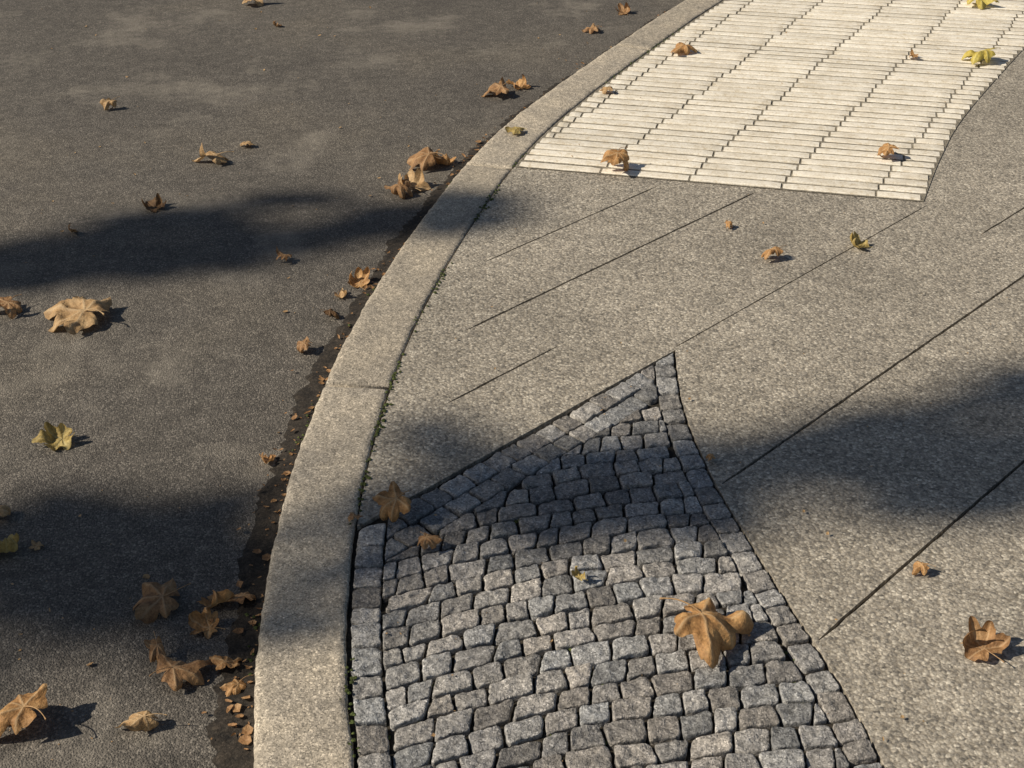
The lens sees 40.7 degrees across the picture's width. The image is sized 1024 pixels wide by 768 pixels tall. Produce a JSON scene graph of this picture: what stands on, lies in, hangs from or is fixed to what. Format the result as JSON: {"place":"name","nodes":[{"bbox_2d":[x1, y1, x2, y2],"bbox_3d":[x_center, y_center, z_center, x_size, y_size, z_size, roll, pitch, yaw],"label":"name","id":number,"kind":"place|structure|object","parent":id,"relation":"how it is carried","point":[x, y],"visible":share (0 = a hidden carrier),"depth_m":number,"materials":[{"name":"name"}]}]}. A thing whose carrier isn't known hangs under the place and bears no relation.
{"place":"outdoors","nodes":[
{"label":"outdoors","id":0,"kind":"place"},
{"bbox_2d":[0,0,684,767],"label":"road","id":1,"kind":"structure","parent":0,"point":[166,384],"depth_m":4.17,"materials":[{"name":"grey asphalt"}]},
{"bbox_2d":[0,504,10,516],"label":"maple leaf","id":2,"kind":"object","parent":1,"relation":"on","point":[4,509],"visible":1,"depth_m":2.98,"materials":[{"name":"brown plant"}]},
{"bbox_2d":[0,533,18,552],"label":"maple leaf","id":3,"kind":"object","parent":1,"relation":"on","point":[9,543],"visible":1,"depth_m":2.87,"materials":[{"name":"plant"}]},
{"bbox_2d":[0,294,22,318],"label":"maple leaf","id":4,"kind":"object","parent":1,"relation":"on","point":[10,307],"visible":1,"depth_m":3.83,"materials":[{"name":"brown plant"}]},
{"bbox_2d":[0,683,47,736],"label":"maple leaf","id":5,"kind":"object","parent":1,"relation":"on","point":[17,714],"visible":1,"depth_m":2.41,"materials":[{"name":"brown plant"}]},
{"bbox_2d":[29,540,43,550],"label":"maple leaf","id":6,"kind":"object","parent":1,"relation":"on","point":[37,545],"visible":1,"depth_m":2.90,"materials":[{"name":"brown plant"}]},
{"bbox_2d":[32,422,77,450],"bbox_3d":[-1.070,0.122,3.240,0.079,0.045,0.085,17,34,27],"label":"maple leaf","id":7,"kind":"object","parent":1,"relation":"on","point":[54,438],"visible":1,"depth_m":3.25,"materials":[{"name":"yellow plant"}]},
{"bbox_2d":[68,223,77,232],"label":"maple leaf","id":8,"kind":"object","parent":1,"relation":"on","point":[72,230],"visible":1,"depth_m":4.29,"materials":[{"name":"brown plant"}]},
{"bbox_2d":[44,296,111,334],"bbox_3d":[-1.187,-0.199,3.790,0.195,0.050,0.192,-19,35,-30],"label":"maple leaf","id":9,"kind":"object","parent":1,"relation":"on","point":[74,315],"visible":1,"depth_m":3.78,"materials":[{"name":"brown plant"}]},
{"bbox_2d":[100,96,119,109],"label":"maple leaf","id":10,"kind":"object","parent":1,"relation":"on","point":[106,103],"visible":1,"depth_m":5.32,"materials":[{"name":"brown plant"}]},
{"bbox_2d":[115,710,166,731],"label":"maple leaf","id":11,"kind":"object","parent":1,"relation":"on","point":[141,720],"visible":1,"depth_m":2.42,"materials":[{"name":"brown plant"}]},
{"bbox_2d":[141,193,165,212],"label":"maple leaf","id":12,"kind":"object","parent":1,"relation":"on","point":[155,204],"visible":1,"depth_m":4.50,"materials":[{"name":"brown plant"}]},
{"bbox_2d":[143,631,165,663],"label":"maple leaf","id":13,"kind":"object","parent":1,"relation":"on","point":[155,647],"visible":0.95,"depth_m":2.58,"materials":[{"name":"brown plant"}]},
{"bbox_2d":[133,578,190,623],"bbox_3d":[-0.708,0.427,2.723,0.101,0.034,0.131,11,32,19],"label":"maple leaf","id":14,"kind":"object","parent":1,"relation":"on","point":[155,600],"visible":1,"depth_m":2.71,"materials":[{"name":"brown plant"}]},
{"bbox_2d":[149,653,212,690],"bbox_3d":[-0.608,0.530,2.541,0.105,0.037,0.085,0,30,0],"label":"maple leaf","id":15,"kind":"object","parent":1,"relation":"on","point":[176,674],"visible":1,"depth_m":2.53,"materials":[{"name":"brown plant"}]},
{"bbox_2d":[188,607,223,638],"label":"maple leaf","id":16,"kind":"object","parent":1,"relation":"on","point":[198,621],"visible":1,"depth_m":2.68,"materials":[{"name":"brown plant"}]},
{"bbox_2d":[192,143,233,164],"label":"maple leaf","id":17,"kind":"object","parent":1,"relation":"on","point":[218,158],"visible":1,"depth_m":4.81,"materials":[{"name":"brown plant"}]},
{"bbox_2d":[197,589,234,607],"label":"maple leaf","id":18,"kind":"object","parent":1,"relation":"on","point":[216,598],"visible":0.98,"depth_m":2.71,"materials":[{"name":"brown plant"}]},
{"bbox_2d":[209,655,241,669],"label":"maple leaf","id":19,"kind":"object","parent":1,"relation":"on","point":[220,662],"visible":1,"depth_m":2.57,"materials":[{"name":"brown plant"}]},
{"bbox_2d":[240,141,253,145],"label":"maple leaf","id":20,"kind":"object","parent":1,"relation":"on","point":[246,142],"visible":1,"depth_m":4.96,"materials":[{"name":"brown plant"}]},
{"bbox_2d":[242,0,262,6],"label":"maple leaf","id":21,"kind":"object","parent":1,"relation":"on","point":[259,2],"visible":1,"depth_m":6.65,"materials":[{"name":"brown plant"}]},
{"bbox_2d":[259,452,275,463],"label":"maple leaf","id":22,"kind":"object","parent":1,"relation":"on","point":[265,459],"visible":1,"depth_m":3.18,"materials":[{"name":"brown plant"}]},
{"bbox_2d":[276,246,291,260],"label":"maple leaf","id":23,"kind":"object","parent":1,"relation":"on","point":[281,255],"visible":1,"depth_m":4.12,"materials":[{"name":"brown plant"}]},
{"bbox_2d":[297,337,310,352],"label":"maple leaf","id":24,"kind":"object","parent":1,"relation":"on","point":[303,345],"visible":1,"depth_m":3.63,"materials":[{"name":"brown plant"}]},
{"bbox_2d":[322,309,338,318],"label":"maple leaf","id":25,"kind":"object","parent":1,"relation":"on","point":[329,312],"visible":1,"depth_m":3.80,"materials":[{"name":"brown plant"}]},
{"bbox_2d":[334,288,346,297],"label":"maple leaf","id":26,"kind":"object","parent":1,"relation":"on","point":[342,293],"visible":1,"depth_m":3.92,"materials":[{"name":"brown plant"}]},
{"bbox_2d":[347,266,369,289],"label":"maple leaf","id":27,"kind":"object","parent":1,"relation":"on","point":[361,279],"visible":1,"depth_m":4.00,"materials":[{"name":"brown plant"}]},
{"bbox_2d":[384,179,412,198],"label":"maple leaf","id":28,"kind":"object","parent":1,"relation":"on","point":[400,189],"visible":1,"depth_m":4.56,"materials":[{"name":"brown plant"}]},
{"bbox_2d":[398,167,430,190],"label":"maple leaf","id":29,"kind":"object","parent":1,"relation":"on","point":[416,179],"visible":0.96,"depth_m":4.63,"materials":[{"name":"brown plant"}]},
{"bbox_2d":[407,147,445,170],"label":"maple leaf","id":30,"kind":"object","parent":1,"relation":"on","point":[424,158],"visible":1,"depth_m":4.77,"materials":[{"name":"brown plant"}]},
{"bbox_2d":[202,11,664,749],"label":"leaf litter","id":31,"kind":"object","parent":1,"relation":"on","point":[246,733],"visible":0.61,"depth_m":2.78,"materials":[{"name":"brown plant"}]},
{"bbox_2d":[206,9,670,767],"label":"gutter dirt","id":32,"kind":"structure","parent":1,"relation":"on","point":[228,747],"depth_m":2.93,"materials":[{"name":"dirt"}]},
{"bbox_2d":[220,675,250,696],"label":"maple leaf","id":33,"kind":"object","parent":32,"relation":"on","point":[235,687],"visible":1,"depth_m":2.52,"materials":[{"name":"brown plant"}]},
{"bbox_2d":[228,592,255,603],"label":"maple leaf","id":34,"kind":"object","parent":32,"relation":"on","point":[239,597],"visible":1,"depth_m":2.72,"materials":[{"name":"brown plant"}]},
{"bbox_2d":[433,149,455,164],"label":"maple leaf","id":35,"kind":"object","parent":1,"relation":"on","point":[446,160],"visible":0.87,"depth_m":4.80,"materials":[{"name":"brown plant"}]},
{"bbox_2d":[254,0,723,767],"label":"granite kerb","id":36,"kind":"structure","parent":1,"relation":"on","point":[300,714],"depth_m":3.07,"materials":[{"name":"grey stone"}]},
{"bbox_2d":[348,512,361,520],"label":"maple leaf","id":37,"kind":"object","parent":36,"relation":"on","point":[352,515],"visible":1,"depth_m":2.89,"materials":[{"name":"brown plant"}]},
{"bbox_2d":[505,126,525,134],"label":"maple leaf","id":38,"kind":"object","parent":36,"relation":"on","point":[514,130],"visible":1,"depth_m":4.92,"materials":[{"name":"yellow plant"}]},
{"bbox_2d":[481,77,511,96],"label":"maple leaf","id":39,"kind":"object","parent":1,"relation":"on","point":[495,89],"visible":1,"depth_m":5.47,"materials":[{"name":"brown plant"}]},
{"bbox_2d":[9,1,1016,760],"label":"ground debris","id":40,"kind":"object","parent":1,"relation":"on","point":[405,459],"visible":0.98,"depth_m":3.00,"materials":[{"name":"beige plant"}]},
{"bbox_2d":[506,74,530,90],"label":"maple leaf","id":41,"kind":"object","parent":1,"relation":"on","point":[520,83],"visible":1,"depth_m":5.56,"materials":[{"name":"brown plant"}]},
{"bbox_2d":[582,23,601,33],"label":"maple leaf","id":42,"kind":"object","parent":1,"relation":"on","point":[592,28],"visible":1,"depth_m":6.25,"materials":[{"name":"brown plant"}]},
{"bbox_2d":[615,2,629,15],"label":"maple leaf","id":43,"kind":"object","parent":1,"relation":"on","point":[625,9],"visible":1,"depth_m":6.55,"materials":[{"name":"brown plant"}]},
{"bbox_2d":[357,4,1023,767],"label":"pavement","id":44,"kind":"structure","parent":0,"point":[815,354],"depth_m":3.44,"materials":[{"name":"concrete"}]},
{"bbox_2d":[244,27,803,758],"bbox_3d":[0.098,-0.421,4.160,1.137,0.045,4.647,1,30,2],"label":"joint moss","id":45,"kind":"object","parent":44,"relation":"on","point":[352,679],"visible":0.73,"depth_m":3.15,"materials":[{"name":"green plant"}]},
{"bbox_2d":[346,353,881,767],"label":"cobblestone paving","id":46,"kind":"structure","parent":44,"relation":"on","point":[509,604],"depth_m":2.62,"materials":[{"name":"stone"}]},
{"bbox_2d":[372,481,410,522],"bbox_3d":[-0.245,0.251,2.892,0.070,0.057,0.086,-14,33,-22],"label":"maple leaf","id":47,"kind":"object","parent":46,"relation":"on","point":[393,502],"visible":1,"depth_m":2.88,"materials":[{"name":"brown plant"}]},
{"bbox_2d":[417,532,441,549],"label":"maple leaf","id":48,"kind":"object","parent":46,"relation":"on","point":[425,540],"visible":1,"depth_m":2.80,"materials":[{"name":"brown plant"}]},
{"bbox_2d":[571,566,585,580],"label":"maple leaf","id":49,"kind":"object","parent":46,"relation":"on","point":[577,574],"visible":1,"depth_m":2.72,"materials":[{"name":"yellow plant"}]},
{"bbox_2d":[660,597,753,668],"bbox_3d":[0.349,0.438,2.561,0.153,0.061,0.160,22,37,33],"label":"maple leaf","id":50,"kind":"object","parent":46,"relation":"on","point":[708,627],"visible":1,"depth_m":2.53,"materials":[{"name":"brown plant"}]},
{"bbox_2d":[706,453,715,461],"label":"maple leaf","id":51,"kind":"object","parent":44,"relation":"on","point":[710,456],"visible":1,"depth_m":3.09,"materials":[{"name":"brown plant"}]},
{"bbox_2d":[725,220,732,228],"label":"maple leaf","id":52,"kind":"object","parent":44,"relation":"on","point":[728,224],"visible":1,"depth_m":4.21,"materials":[{"name":"brown plant"}]},
{"bbox_2d":[516,0,1023,201],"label":"tactile paving","id":53,"kind":"structure","parent":44,"relation":"on","point":[838,113],"depth_m":5.28,"materials":[{"name":"beige stone"}]},
{"bbox_2d":[599,85,612,93],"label":"maple leaf","id":54,"kind":"object","parent":53,"relation":"on","point":[605,89],"visible":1,"depth_m":5.33,"materials":[{"name":"brown plant"}]},
{"bbox_2d":[600,147,628,170],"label":"maple leaf","id":55,"kind":"object","parent":53,"relation":"on","point":[613,157],"visible":1,"depth_m":4.61,"materials":[{"name":"brown plant"}]},
{"bbox_2d":[671,40,697,54],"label":"maple leaf","id":56,"kind":"object","parent":53,"relation":"on","point":[680,47],"visible":1,"depth_m":5.76,"materials":[{"name":"brown plant"}]},
{"bbox_2d":[877,143,898,156],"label":"maple leaf","id":57,"kind":"object","parent":53,"relation":"on","point":[885,149],"visible":1,"depth_m":4.70,"materials":[{"name":"brown plant"}]},
{"bbox_2d":[909,50,917,57],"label":"maple leaf","id":58,"kind":"object","parent":53,"relation":"on","point":[913,55],"visible":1,"depth_m":5.72,"materials":[{"name":"brown plant"}]},
{"bbox_2d":[961,47,1000,64],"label":"maple leaf","id":59,"kind":"object","parent":53,"relation":"on","point":[986,54],"visible":1,"depth_m":5.63,"materials":[{"name":"yellow plant"}]},
{"bbox_2d":[966,0,998,8],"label":"maple leaf","id":60,"kind":"object","parent":53,"relation":"on","point":[981,4],"visible":1,"depth_m":6.40,"materials":[{"name":"yellow plant"}]},
{"bbox_2d":[761,245,785,259],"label":"maple leaf","id":61,"kind":"object","parent":44,"relation":"on","point":[766,254],"visible":1,"depth_m":4.01,"materials":[{"name":"brown plant"}]},
{"bbox_2d":[850,231,872,248],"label":"maple leaf","id":62,"kind":"object","parent":44,"relation":"on","point":[856,242],"visible":1,"depth_m":4.11,"materials":[{"name":"yellow plant"}]},
{"bbox_2d":[912,561,935,575],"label":"maple leaf","id":63,"kind":"object","parent":44,"relation":"on","point":[922,567],"visible":1,"depth_m":2.73,"materials":[{"name":"brown plant"}]},
{"bbox_2d":[963,616,1010,662],"bbox_3d":[0.868,0.468,2.524,0.078,0.058,0.072,14,33,22],"label":"maple leaf","id":64,"kind":"object","parent":44,"relation":"on","point":[979,642],"visible":1,"depth_m":2.53,"materials":[{"name":"brown plant"}]}
]}

